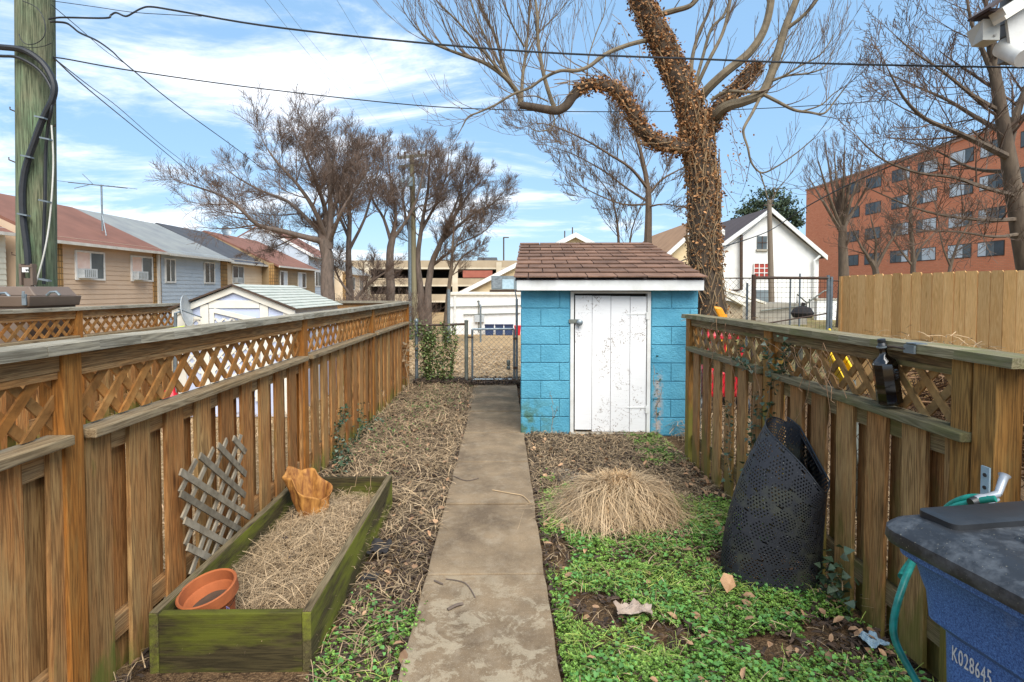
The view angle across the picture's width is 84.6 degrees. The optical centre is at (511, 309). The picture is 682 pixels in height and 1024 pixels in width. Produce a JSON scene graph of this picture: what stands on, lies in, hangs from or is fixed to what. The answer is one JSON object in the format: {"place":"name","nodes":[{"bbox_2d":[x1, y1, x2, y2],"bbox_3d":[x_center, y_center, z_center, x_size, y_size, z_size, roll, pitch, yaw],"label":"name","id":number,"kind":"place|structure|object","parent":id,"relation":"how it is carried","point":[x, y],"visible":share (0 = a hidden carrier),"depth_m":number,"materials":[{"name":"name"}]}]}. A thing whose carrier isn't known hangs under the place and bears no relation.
{"place":"outdoors","nodes":[
{"label":"outdoors","id":0,"kind":"place"},
{"bbox_2d":[398,384,561,681],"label":"path","id":1,"kind":"structure","parent":0,"point":[488,551],"depth_m":3.14,"materials":[{"name":"concrete"}]},
{"bbox_2d":[0,0,1023,259],"label":"sky","id":2,"kind":"structure","parent":0,"point":[95,142],"materials":[{"name":"blue"}]},
{"bbox_2d":[110,310,1023,681],"bbox_3d":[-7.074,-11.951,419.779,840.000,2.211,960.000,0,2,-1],"label":"ground","id":3,"kind":"structure","parent":0,"point":[758,640],"depth_m":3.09,"materials":[{"name":"soil"}]},
{"bbox_2d":[0,226,15,285],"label":"townhouse","id":4,"kind":"structure","parent":3,"relation":"on","point":[3,233],"depth_m":19.13,"materials":[{"name":"beige plastic"}]},
{"bbox_2d":[0,0,57,286],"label":"utility pole","id":5,"kind":"object","parent":3,"relation":"on","point":[33,47],"visible":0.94,"depth_m":6.86,"materials":[{"name":"wood"}]},
{"bbox_2d":[49,20,319,206],"bbox_3d":[-9.008,-4.886,20.096,1.783,1.821,27.315,0,2,-11],"label":"overhead cable","id":6,"kind":"object","parent":5,"relation":"attached to","point":[75,29],"visible":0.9,"depth_m":10.77,"materials":[{"name":"black rubber"}]},
{"bbox_2d":[53,57,1017,111],"bbox_3d":[3.223,-4.083,10.182,18.858,1.800,1.025,-1,2,-18],"label":"overhead cable","id":7,"kind":"object","parent":5,"relation":"attached to","point":[420,105],"visible":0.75,"depth_m":8.80,"materials":[{"name":"black rubber"}]},
{"bbox_2d":[48,6,1023,68],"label":"overhead cable","id":8,"kind":"object","parent":5,"relation":"attached to","point":[545,52],"visible":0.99,"depth_m":6.50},
{"bbox_2d":[0,286,80,423],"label":"utility cabinet","id":9,"kind":"object","parent":3,"relation":"on","point":[22,297],"visible":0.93,"depth_m":6.18,"materials":[{"name":"metal"}]},
{"bbox_2d":[0,193,169,334],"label":"townhouse","id":10,"kind":"structure","parent":3,"relation":"on","point":[97,266],"depth_m":22.84,"materials":[{"name":"beige plastic"}]},
{"bbox_2d":[74,250,105,280],"bbox_3d":[-16.205,-1.702,21.809,0.306,1.120,1.550,0,2,-1],"label":"window","id":11,"kind":"structure","parent":10,"relation":"in","point":[89,265],"depth_m":21.64,"materials":[{"name":"white glass"}]},
{"bbox_2d":[57,174,134,235],"bbox_3d":[-17.491,-4.389,23.656,3.093,2.641,0.950,0,2,7],"label":"roof antenna","id":12,"kind":"object","parent":10,"relation":"on","point":[102,219],"visible":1,"depth_m":23.73,"materials":[{"name":"metal"}]},
{"bbox_2d":[130,255,153,281],"bbox_3d":[-16.258,-1.811,24.932,0.306,1.120,1.500,0,2,-1],"label":"window","id":13,"kind":"structure","parent":10,"relation":"in","point":[141,267],"depth_m":24.75,"materials":[{"name":"white glass"}]},
{"bbox_2d":[0,303,179,449],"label":"lattice fence","id":14,"kind":"object","parent":3,"relation":"on","point":[74,317],"visible":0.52,"depth_m":6.58,"materials":[{"name":"brown wood"}]},
{"bbox_2d":[75,208,233,325],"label":"townhouse","id":15,"kind":"structure","parent":3,"relation":"on","point":[190,271],"depth_m":28.84,"materials":[{"name":"blue plastic"}]},
{"bbox_2d":[164,258,175,282],"bbox_3d":[-16.417,-1.880,27.053,0.060,1.170,0.850,0,2,-1],"label":"window","id":16,"kind":"structure","parent":15,"relation":"in","point":[169,263],"depth_m":27.03,"materials":[{"name":"grey glass"}]},
{"bbox_2d":[204,262,214,283],"bbox_3d":[-16.478,-2.007,30.675,0.060,1.170,1.100,0,2,-1],"label":"window","id":17,"kind":"structure","parent":15,"relation":"in","point":[209,267],"depth_m":30.64,"materials":[{"name":"white paint"}]},
{"bbox_2d":[173,295,201,389],"bbox_3d":[-3.960,0.591,6.865,0.317,1.541,0.274,2,3,38],"label":"satellite dish","id":18,"kind":"object","parent":3,"relation":"on","point":[186,311],"visible":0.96,"depth_m":6.85,"materials":[{"name":"metal"}]},
{"bbox_2d":[0,301,410,681],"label":"lattice fence","id":19,"kind":"object","parent":3,"relation":"on","point":[87,583],"visible":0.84,"depth_m":2.42,"materials":[{"name":"brown wood"}]},
{"bbox_2d":[178,434,251,574],"bbox_3d":[-1.575,1.025,3.022,0.039,0.625,0.725,0,2,-1],"label":"trellis piece","id":20,"kind":"object","parent":19,"relation":"attached to","point":[198,552],"visible":0.88,"depth_m":2.96,"materials":[{"name":"grey wood"}]},
{"bbox_2d":[155,223,267,284],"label":"townhouse","id":21,"kind":"structure","parent":3,"relation":"on","point":[244,270],"depth_m":35.00,"materials":[{"name":"beige plastic"}]},
{"bbox_2d":[232,265,243,283],"bbox_3d":[-16.618,-2.128,34.422,0.306,1.150,1.500,0,2,-1],"label":"window","id":22,"kind":"structure","parent":21,"relation":"in","point":[237,271],"depth_m":34.19,"materials":[{"name":"white glass"}]},
{"bbox_2d":[107,387,343,597],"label":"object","id":23,"kind":"object","parent":3,"relation":"on","point":[217,451],"visible":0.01,"depth_m":5.59,"materials":[{"name":"beige plant"}]},
{"bbox_2d":[168,284,342,416],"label":"white shed","id":24,"kind":"structure","parent":3,"relation":"on","point":[231,302],"depth_m":7.07,"materials":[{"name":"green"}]},
{"bbox_2d":[209,308,259,400],"bbox_3d":[-3.478,0.568,7.055,0.611,1.172,0.051,0,2,-1],"label":"door","id":25,"kind":"structure","parent":24,"relation":"in","point":[212,318],"depth_m":7.06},
{"bbox_2d":[202,230,319,292],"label":"townhouse","id":26,"kind":"structure","parent":3,"relation":"on","point":[288,270],"depth_m":40.45,"materials":[{"name":"brown"}]},
{"bbox_2d":[149,475,391,673],"bbox_3d":[-1.200,1.389,3.246,0.677,0.296,1.754,0,2,-1],"label":"raised bed","id":27,"kind":"object","parent":3,"relation":"on","point":[225,640],"visible":0.45,"depth_m":2.38,"materials":[{"name":"wood"}]},
{"bbox_2d":[175,568,238,609],"bbox_3d":[-1.371,1.326,2.538,0.254,0.223,0.254,0,2,-1],"label":"flower pot","id":28,"kind":"object","parent":27,"relation":"on","point":[216,589],"visible":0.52,"depth_m":2.59,"materials":[{"name":"ceramic"}]},
{"bbox_2d":[282,466,332,525],"bbox_3d":[-1.344,1.224,3.710,0.305,0.368,0.197,1,2,18],"label":"wood chunk","id":29,"kind":"object","parent":27,"relation":"in","point":[308,488],"visible":0.73,"depth_m":3.73,"materials":[{"name":"orange wood"}]},
{"bbox_2d":[233,487,384,608],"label":"bed grass","id":30,"kind":"structure","parent":27,"relation":"in","point":[280,556],"depth_m":3.08,"materials":[{"name":"beige plant"}]},
{"bbox_2d":[142,80,402,300],"bbox_3d":[-9.997,-4.012,25.453,10.242,11.588,7.742,0,2,-1],"label":"bare tree","id":31,"kind":"object","parent":3,"relation":"on","point":[325,228],"visible":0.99,"depth_m":24.90,"materials":[{"name":"brown plant"}]},
{"bbox_2d":[237,226,334,294],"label":"townhouse","id":32,"kind":"structure","parent":3,"relation":"on","point":[293,250],"depth_m":46.11,"materials":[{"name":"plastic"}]},
{"bbox_2d":[113,381,477,681],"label":"dry straw","id":33,"kind":"object","parent":3,"relation":"on","point":[397,509],"visible":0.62,"depth_m":4.44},
{"bbox_2d":[334,257,369,322],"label":"townhouse","id":34,"kind":"structure","parent":3,"relation":"on","point":[338,287],"depth_m":53.28,"materials":[{"name":"beige plastic"}]},
{"bbox_2d":[295,117,418,300],"bbox_3d":[-7.919,-4.076,28.387,6.581,11.969,6.351,0,2,-1],"label":"bare tree","id":35,"kind":"object","parent":3,"relation":"on","point":[347,269],"visible":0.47,"depth_m":28.25,"materials":[{"name":"brown plant"}]},
{"bbox_2d":[329,402,389,475],"bbox_3d":[-1.537,1.190,5.699,0.319,0.588,2.034,0,2,2],"label":"ivy vine","id":36,"kind":"object","parent":3,"relation":"on","point":[340,463],"visible":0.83,"depth_m":5.31,"materials":[{"name":"green plant"}]},
{"bbox_2d":[336,301,401,385],"bbox_3d":[-3.399,0.562,9.419,3.120,1.420,0.140,0,2,-1],"label":"board fence","id":37,"kind":"object","parent":3,"relation":"on","point":[346,304],"depth_m":9.40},
{"bbox_2d":[366,538,391,553],"bbox_3d":[-0.797,1.427,3.386,0.123,0.043,0.177,0,2,-1],"label":"dark rag","id":38,"kind":"object","parent":3,"relation":"on","point":[376,546],"visible":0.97,"depth_m":3.40,"materials":[{"name":"black fabric"}]},
{"bbox_2d":[348,276,418,322],"bbox_3d":[-6.359,-0.064,28.589,3.674,3.421,3.202,0,2,-1],"label":"scrub bush","id":39,"kind":"object","parent":3,"relation":"on","point":[388,292],"visible":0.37,"depth_m":28.13,"materials":[{"name":"brown plant"}]},
{"bbox_2d":[336,124,453,300],"bbox_3d":[-6.418,-4.006,30.808,6.728,11.976,4.071,0,2,-1],"label":"bare tree","id":40,"kind":"object","parent":3,"relation":"on","point":[394,233],"visible":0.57,"depth_m":30.63,"materials":[{"name":"brown plant"}]},
{"bbox_2d":[322,380,475,540],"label":"pale dead grass","id":41,"kind":"structure","parent":3,"relation":"on","point":[441,454],"depth_m":5.57,"materials":[{"name":"beige plant"}]},
{"bbox_2d":[329,382,472,475],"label":"weed sprigs","id":42,"kind":"object","parent":3,"relation":"on","point":[408,422],"visible":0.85,"depth_m":6.51,"materials":[{"name":"green plant"}]},
{"bbox_2d":[397,150,426,341],"bbox_3d":[-5.796,-3.550,32.573,1.780,11.447,1.591,0,2,-1],"label":"utility pole","id":43,"kind":"object","parent":3,"relation":"on","point":[412,288],"visible":0.5,"depth_m":32.65,"materials":[{"name":"wood"}]},
{"bbox_2d":[380,288,451,338],"bbox_3d":[-5.408,0.245,30.370,4.371,3.000,2.635,0,2,-1],"label":"scrub bush","id":44,"kind":"object","parent":3,"relation":"on","point":[421,307],"visible":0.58,"depth_m":30.18,"materials":[{"name":"brown plant"}]},
{"bbox_2d":[383,122,467,341],"bbox_3d":[-5.167,-4.418,33.062,5.792,12.947,3.835,1,2,17],"label":"bare tree","id":45,"kind":"object","parent":3,"relation":"on","point":[422,226],"visible":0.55,"depth_m":32.65,"materials":[{"name":"brown plant"}]},
{"bbox_2d":[344,260,516,309],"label":"parking garage","id":46,"kind":"structure","parent":3,"relation":"on","point":[479,270],"depth_m":94.72,"materials":[{"name":"beige concrete"}]},
{"bbox_2d":[409,318,459,381],"bbox_3d":[-1.341,0.760,9.595,0.907,1.290,0.387,0,2,-1],"label":"ivy","id":47,"kind":"object","parent":3,"relation":"on","point":[431,338],"visible":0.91,"depth_m":9.58,"materials":[{"name":"green plant"}]},
{"bbox_2d":[414,318,467,380],"bbox_3d":[-1.206,0.757,9.633,0.924,1.215,0.072,0,2,-1],"label":"chain link fence","id":48,"kind":"object","parent":3,"relation":"on","point":[465,338],"visible":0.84,"depth_m":9.61,"materials":[{"name":"metal"}]},
{"bbox_2d":[467,290,517,383],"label":"chain link gate","id":49,"kind":"structure","parent":48,"relation":"attached to","point":[514,338],"depth_m":9.64,"materials":[{"name":"metal"}]},
{"bbox_2d":[434,200,489,341],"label":"bare tree","id":50,"kind":"object","parent":3,"relation":"on","point":[472,211],"visible":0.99,"depth_m":31.81,"materials":[{"name":"brown plant"}]},
{"bbox_2d":[409,345,520,383],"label":"lawn tufts","id":51,"kind":"object","parent":3,"relation":"on","point":[488,372],"visible":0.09,"depth_m":12.50,"materials":[{"name":"beige plant"}]},
{"bbox_2d":[411,376,520,387],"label":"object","id":52,"kind":"object","parent":3,"relation":"on","point":[512,381],"visible":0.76,"depth_m":9.47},
{"bbox_2d":[424,139,521,341],"bbox_3d":[-2.345,-3.891,33.074,6.079,11.902,4.158,0,2,-1],"label":"bare tree","id":53,"kind":"object","parent":3,"relation":"on","point":[468,178],"visible":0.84,"depth_m":32.69,"materials":[{"name":"brown plant"}]},
{"bbox_2d":[450,292,520,334],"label":"flat roofed building","id":54,"kind":"structure","parent":3,"relation":"on","point":[498,307],"depth_m":47.99,"materials":[{"name":"white paint"}]},
{"bbox_2d":[490,276,520,291],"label":"rooftop unit","id":55,"kind":"object","parent":54,"relation":"on","point":[503,282],"visible":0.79,"depth_m":49.91,"materials":[{"name":"grey metal"}]},
{"bbox_2d":[131,385,910,681],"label":"fallen leaves","id":56,"kind":"object","parent":3,"relation":"on","point":[404,653],"depth_m":2.92,"materials":[{"name":"plant"}]},
{"bbox_2d":[459,227,592,291],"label":"gabled building","id":57,"kind":"structure","parent":3,"relation":"on","point":[483,285],"depth_m":61.21,"materials":[{"name":"beige paint"}]},
{"bbox_2d":[488,25,719,242],"bbox_3d":[1.986,-2.664,13.931,5.794,8.159,3.874,-1,2,-16],"label":"bare tree","id":58,"kind":"object","parent":3,"relation":"on","point":[645,182],"visible":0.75,"depth_m":13.44,"materials":[{"name":"brown plant"}]},
{"bbox_2d":[514,242,707,436],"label":"garden shed","id":59,"kind":"structure","parent":3,"relation":"on","point":[600,321],"depth_m":6.20,"materials":[{"name":"concrete"}]},
{"bbox_2d":[569,295,649,431],"bbox_3d":[1.066,0.597,6.184,0.881,1.505,0.117,0,2,2],"label":"door","id":60,"kind":"structure","parent":59,"relation":"in","point":[610,331],"depth_m":6.20,"materials":[{"name":"wood"}]},
{"bbox_2d":[519,466,719,549],"bbox_3d":[0.764,1.355,3.970,1.480,0.452,1.417,0,2,-1],"label":"grass clump","id":61,"kind":"object","parent":3,"relation":"on","point":[619,498],"visible":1,"depth_m":3.78,"materials":[{"name":"beige plant"}]},
{"bbox_2d":[306,430,933,681],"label":"chickweed","id":62,"kind":"object","parent":3,"relation":"on","point":[660,660],"visible":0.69,"depth_m":2.70,"materials":[{"name":"green plant"}]},
{"bbox_2d":[313,502,931,681],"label":"dead nettle","id":63,"kind":"object","parent":3,"relation":"on","point":[698,663],"visible":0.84,"depth_m":2.52,"materials":[{"name":"green plant"}]},
{"bbox_2d":[373,0,896,355],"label":"ivy covered tree","id":64,"kind":"object","parent":3,"relation":"on","point":[699,127],"visible":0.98,"depth_m":9.08,"materials":[{"name":"brown plant"}]},
{"bbox_2d":[524,430,761,559],"bbox_3d":[0.902,1.421,4.829,1.578,0.117,2.982,0,2,-1],"label":"dry straw","id":65,"kind":"object","parent":3,"relation":"on","point":[595,455],"visible":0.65,"depth_m":5.09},
{"bbox_2d":[643,224,724,265],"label":"tan roofed house","id":66,"kind":"structure","parent":3,"relation":"on","point":[671,241],"depth_m":32.48,"materials":[{"name":"beige paint"}]},
{"bbox_2d":[549,528,891,681],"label":"loose straw","id":67,"kind":"object","parent":3,"relation":"on","point":[691,615],"visible":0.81,"depth_m":2.65,"materials":[{"name":"plant"}]},
{"bbox_2d":[701,329,749,414],"bbox_3d":[2.657,0.762,7.402,0.620,1.160,0.834,0,2,-1],"label":"toy car","id":68,"kind":"object","parent":3,"relation":"on","point":[723,382],"visible":0.12,"depth_m":7.02,"materials":[{"name":"red plastic"}]},
{"bbox_2d":[525,431,927,681],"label":"dark mulch","id":69,"kind":"object","parent":3,"relation":"on","point":[844,621],"visible":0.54,"depth_m":2.96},
{"bbox_2d":[613,598,652,616],"bbox_3d":[0.590,1.444,2.723,0.186,0.047,0.127,0,2,-1],"label":"crumpled paper","id":70,"kind":"object","parent":69,"relation":"on","point":[634,606],"visible":1,"depth_m":2.73,"materials":[{"name":"white paper"}]},
{"bbox_2d":[858,630,889,648],"bbox_3d":[1.600,1.463,2.499,0.093,0.030,0.113,0,2,-1],"label":"plastic wrapper","id":71,"kind":"object","parent":69,"relation":"on","point":[872,642],"visible":0.99,"depth_m":2.49,"materials":[{"name":"blue plastic"}]},
{"bbox_2d":[725,289,765,318],"bbox_3d":[8.492,0.059,21.111,2.964,1.808,2.400,0,2,-1],"label":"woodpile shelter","id":72,"kind":"object","parent":3,"relation":"on","point":[739,305],"visible":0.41,"depth_m":20.15,"materials":[{"name":"white wood"}]},
{"bbox_2d":[726,185,808,229],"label":"pine tree","id":73,"kind":"object","parent":3,"relation":"on","point":[782,207],"visible":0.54,"depth_m":54.63,"materials":[{"name":"green plant"}]},
{"bbox_2d":[764,200,774,301],"bbox_3d":[14.711,-2.787,32.175,0.737,6.937,0.340,0,2,-1],"label":"wooden pole","id":74,"kind":"object","parent":3,"relation":"on","point":[771,297],"visible":0.78,"depth_m":32.05,"materials":[{"name":"wood"}]},
{"bbox_2d":[720,208,827,311],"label":"white house","id":75,"kind":"structure","parent":3,"relation":"on","point":[796,251],"depth_m":35.18,"materials":[{"name":"paint"}]},
{"bbox_2d":[721,417,829,598],"bbox_3d":[1.429,1.077,3.156,0.514,0.867,0.544,0,2,-1],"label":"compost bin","id":76,"kind":"object","parent":3,"relation":"on","point":[791,513],"visible":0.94,"depth_m":3.01,"materials":[{"name":"black plastic"}]},
{"bbox_2d":[662,406,889,631],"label":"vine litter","id":77,"kind":"object","parent":3,"relation":"on","point":[828,501],"visible":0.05,"depth_m":5.50,"materials":[{"name":"plant"}]},
{"bbox_2d":[730,290,825,324],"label":"ramp wall","id":78,"kind":"structure","parent":3,"relation":"on","point":[773,309],"depth_m":26.23,"materials":[{"name":"concrete"}]},
{"bbox_2d":[725,273,838,358],"bbox_3d":[5.833,0.200,12.680,3.272,2.116,2.918,0,2,-1],"label":"chain link fence","id":79,"kind":"object","parent":3,"relation":"on","point":[747,317],"visible":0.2,"depth_m":11.22,"materials":[{"name":"metal"}]},
{"bbox_2d":[750,274,832,365],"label":"wire gate","id":80,"kind":"structure","parent":3,"relation":"on","point":[828,297],"depth_m":11.09,"materials":[{"name":"metal"}]},
{"bbox_2d":[791,302,813,317],"bbox_3d":[6.771,0.013,13.124,0.500,0.375,0.500,0,2,-1],"label":"barbecue grill","id":81,"kind":"object","parent":3,"relation":"on","point":[804,310],"visible":0.87,"depth_m":12.98,"materials":[{"name":"black plastic"}]},
{"bbox_2d":[813,298,836,319],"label":"wall","id":82,"kind":"structure","parent":3,"relation":"on","point":[819,305],"depth_m":30.31,"materials":[{"name":"white paint"}]},
{"bbox_2d":[812,544,858,624],"bbox_3d":[1.626,1.403,2.860,0.208,0.489,0.391,0,2,-1],"label":"ivy vine","id":83,"kind":"object","parent":3,"relation":"on","point":[832,589],"visible":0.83,"depth_m":2.80,"materials":[{"name":"green plant"}]},
{"bbox_2d":[798,125,882,326],"bbox_3d":[13.726,-3.533,24.124,4.178,8.981,2.712,-1,2,-23],"label":"bare tree","id":84,"kind":"object","parent":3,"relation":"on","point":[840,200],"visible":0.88,"depth_m":23.84,"materials":[{"name":"brown plant"}]},
{"bbox_2d":[822,329,858,520],"bbox_3d":[2.214,0.802,3.816,0.252,1.338,0.669,1,2,20],"label":"toy slide","id":85,"kind":"object","parent":3,"relation":"on","point":[848,364],"visible":0.14,"depth_m":3.57,"materials":[{"name":"yellow plastic"}]},
{"bbox_2d":[681,314,1023,681],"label":"lattice fence","id":86,"kind":"object","parent":3,"relation":"on","point":[935,462],"visible":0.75,"depth_m":2.64,"materials":[{"name":"brown wood"}]},
{"bbox_2d":[721,400,735,481],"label":"ivy vine","id":87,"kind":"object","parent":86,"relation":"attached to","point":[729,435],"visible":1,"depth_m":4.26,"materials":[{"name":"green plant"}]},
{"bbox_2d":[732,335,797,499],"bbox_3d":[1.637,0.691,3.748,0.148,1.096,0.848,0,2,-1],"label":"ivy vine","id":88,"kind":"object","parent":86,"relation":"attached to","point":[770,359],"visible":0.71,"depth_m":3.62,"materials":[{"name":"green plant"}]},
{"bbox_2d":[706,318,846,442],"bbox_3d":[1.615,0.398,3.668,0.085,0.620,1.816,0,2,-1],"label":"dead vine","id":89,"kind":"object","parent":86,"relation":"attached to","point":[784,368],"visible":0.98,"depth_m":3.16,"materials":[{"name":"brown plant"}]},
{"bbox_2d":[872,338,927,405],"bbox_3d":[1.669,0.279,2.430,0.125,0.298,0.240,0,2,-1],"label":"glass bottle","id":90,"kind":"object","parent":86,"relation":"on","point":[887,382],"visible":1,"depth_m":2.46,"materials":[{"name":"black glass"}]},
{"bbox_2d":[889,472,1010,681],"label":"garden hose","id":91,"kind":"object","parent":86,"relation":"attached to","point":[906,571],"visible":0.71,"depth_m":1.74,"materials":[{"name":"teal plastic"}]},
{"bbox_2d":[980,465,990,493],"bbox_3d":[1.688,0.630,2.009,0.009,0.142,0.035,0,2,-1],"label":"steel bracket","id":92,"kind":"object","parent":86,"relation":"attached to","point":[985,484],"visible":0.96,"depth_m":2.01,"materials":[{"name":"silver metal"}]},
{"bbox_2d":[700,330,1023,577],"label":"chain link fence","id":93,"kind":"object","parent":3,"relation":"on","point":[800,353],"visible":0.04,"depth_m":3.93,"materials":[{"name":"metal"}]},
{"bbox_2d":[900,370,1023,484],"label":"dead vine mat","id":94,"kind":"object","parent":93,"relation":"attached to","point":[928,401],"visible":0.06,"depth_m":2.62,"materials":[{"name":"brown plant"}]},
{"bbox_2d":[823,197,931,274],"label":"bare tree","id":95,"kind":"object","parent":3,"relation":"on","point":[874,263],"visible":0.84,"depth_m":20.12,"materials":[{"name":"brown plant"}]},
{"bbox_2d":[871,154,950,273],"bbox_3d":[14.274,-2.252,20.130,2.644,6.698,1.537,1,2,22],"label":"bare tree","id":96,"kind":"object","parent":3,"relation":"on","point":[912,261],"visible":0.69,"depth_m":20.13,"materials":[{"name":"brown plant"}]},
{"bbox_2d":[805,122,1023,297],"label":"apartment block","id":97,"kind":"structure","parent":3,"relation":"on","point":[818,229],"depth_m":55.24,"materials":[{"name":"red brick"}]},
{"bbox_2d":[948,243,971,258],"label":"window","id":98,"kind":"structure","parent":97,"relation":"in","point":[969,249],"depth_m":50.84,"materials":[{"name":"glass"}]},
{"bbox_2d":[950,146,973,165],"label":"window","id":99,"kind":"structure","parent":97,"relation":"in","point":[967,152],"depth_m":50.62,"materials":[{"name":"glass"}]},
{"bbox_2d":[977,240,1004,256],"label":"window","id":100,"kind":"structure","parent":97,"relation":"in","point":[998,247],"depth_m":47.63,"materials":[{"name":"glass"}]},
{"bbox_2d":[822,0,1023,271],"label":"bare tree","id":101,"kind":"object","parent":3,"relation":"on","point":[1005,126],"visible":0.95,"depth_m":10.53,"materials":[{"name":"brown plant"}]},
{"bbox_2d":[681,128,983,260],"bbox_3d":[9.136,-2.629,15.631,7.528,2.842,5.548,2,3,41],"label":"overhead cable","id":102,"kind":"object","parent":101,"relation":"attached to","point":[827,195],"visible":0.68,"depth_m":16.55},
{"bbox_2d":[838,270,1023,403],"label":"cedar fence","id":103,"kind":"object","parent":3,"relation":"on","point":[986,307],"visible":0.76,"depth_m":7.64,"materials":[{"name":"beige wood"}]},
{"bbox_2d":[885,501,1023,681],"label":"trash cart","id":104,"kind":"object","parent":3,"relation":"on","point":[968,560],"visible":1,"depth_m":1.32,"materials":[{"name":"blue plastic"}]},
{"bbox_2d":[928,186,1006,271],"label":"bare tree","id":105,"kind":"object","parent":3,"relation":"on","point":[950,262],"visible":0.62,"depth_m":17.08,"materials":[{"name":"brown plant"}]},
{"bbox_2d":[967,0,1023,66],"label":"house corner","id":106,"kind":"object","parent":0,"point":[1008,16],"visible":0.98,"depth_m":5.26,"materials":[{"name":"grey"}]},
{"bbox_2d":[966,19,999,46],"bbox_3d":[4.482,-2.631,5.344,0.192,0.196,0.187,0,2,-1],"label":"metal hood","id":107,"kind":"object","parent":106,"relation":"attached to","point":[984,33],"visible":0.91,"depth_m":5.29,"materials":[{"name":"white paint"}]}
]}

